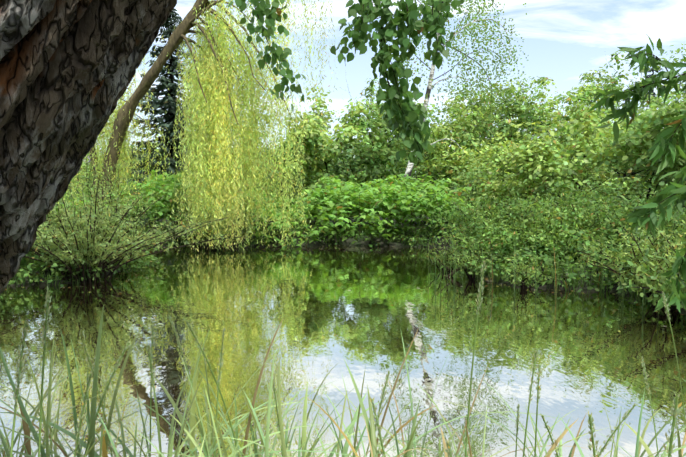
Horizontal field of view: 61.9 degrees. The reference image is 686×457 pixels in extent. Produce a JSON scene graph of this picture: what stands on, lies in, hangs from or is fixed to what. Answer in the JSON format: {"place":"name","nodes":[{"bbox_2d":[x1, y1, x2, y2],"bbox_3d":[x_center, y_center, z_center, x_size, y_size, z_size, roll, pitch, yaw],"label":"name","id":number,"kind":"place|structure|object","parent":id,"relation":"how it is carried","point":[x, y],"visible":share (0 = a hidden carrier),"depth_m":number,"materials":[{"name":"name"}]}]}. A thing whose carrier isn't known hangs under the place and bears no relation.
{"place":"outdoors","nodes":[
{"label":"outdoors","id":0,"kind":"place"},
{"bbox_2d":[0,245,685,456],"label":"pond water","id":1,"kind":"structure","parent":0,"point":[249,299],"depth_m":6.52,"materials":[{"name":"green liquid"}]},
{"bbox_2d":[5,245,682,451],"bbox_3d":[-1.686,1.070,12.130,13.874,0.001,17.354,0,3,-2],"label":"pond floating debris","id":2,"kind":"object","parent":1,"relation":"on","point":[347,290],"visible":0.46,"depth_m":11.09,"materials":[{"name":"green plant"}]},
{"bbox_2d":[0,305,685,456],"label":"grass","id":3,"kind":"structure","parent":0,"point":[28,425],"depth_m":2.06,"materials":[{"name":"green plant"}]},
{"bbox_2d":[0,261,685,456],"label":"grass seedheads","id":4,"kind":"object","parent":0,"point":[449,451],"depth_m":1.83,"materials":[{"name":"green plant"}]},
{"bbox_2d":[8,213,685,311],"bbox_3d":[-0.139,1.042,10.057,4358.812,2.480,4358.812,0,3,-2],"label":"terrain","id":5,"kind":"structure","parent":0,"point":[350,240],"depth_m":20.52,"materials":[{"name":"soil"}]},
{"bbox_2d":[0,0,176,294],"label":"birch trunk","id":6,"kind":"object","parent":5,"relation":"on","point":[68,68],"visible":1,"depth_m":1.05,"materials":[{"name":"brown plant"}]},
{"bbox_2d":[228,0,685,311],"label":"leaves","id":7,"kind":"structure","parent":6,"relation":"attached to","point":[389,32],"depth_m":3.47,"materials":[{"name":"green plant"}]},
{"bbox_2d":[56,0,336,250],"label":"willow","id":8,"kind":"object","parent":5,"relation":"on","point":[210,146],"depth_m":18.61,"materials":[{"name":"green plant"}]},
{"bbox_2d":[45,170,608,247],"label":"shrubs","id":9,"kind":"object","parent":5,"relation":"on","point":[421,199],"depth_m":21.01,"materials":[{"name":"green plant"}]},
{"bbox_2d":[7,225,667,316],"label":"bank grass tufts","id":10,"kind":"object","parent":5,"relation":"on","point":[493,276],"visible":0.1,"depth_m":11.39,"materials":[{"name":"green plant"}]},
{"bbox_2d":[8,147,685,309],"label":"bank shrubs","id":11,"kind":"object","parent":5,"relation":"on","point":[491,225],"depth_m":11.69,"materials":[{"name":"green plant"}]},
{"bbox_2d":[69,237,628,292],"bbox_3d":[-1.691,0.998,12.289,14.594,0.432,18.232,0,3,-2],"label":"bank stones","id":12,"kind":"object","parent":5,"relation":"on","point":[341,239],"visible":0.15,"depth_m":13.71,"materials":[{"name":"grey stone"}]},
{"bbox_2d":[59,43,685,225],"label":"bushes","id":13,"kind":"object","parent":5,"relation":"on","point":[604,154],"depth_m":27.84,"materials":[{"name":"green plant"}]},
{"bbox_2d":[115,9,665,223],"bbox_3d":[5.170,-6.492,38.422,39.341,11.803,11.969,-1,3,-20],"label":"conifer","id":14,"kind":"object","parent":5,"relation":"on","point":[162,80],"depth_m":29.90,"materials":[{"name":"green plant"}]},
{"bbox_2d":[377,0,528,229],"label":"birch","id":15,"kind":"object","parent":5,"relation":"on","point":[472,30],"depth_m":24.63,"materials":[{"name":"green plant"}]},
{"bbox_2d":[96,0,685,153],"label":"sky","id":16,"kind":"structure","parent":0,"point":[564,40],"materials":[{"name":"blue"}]}
]}

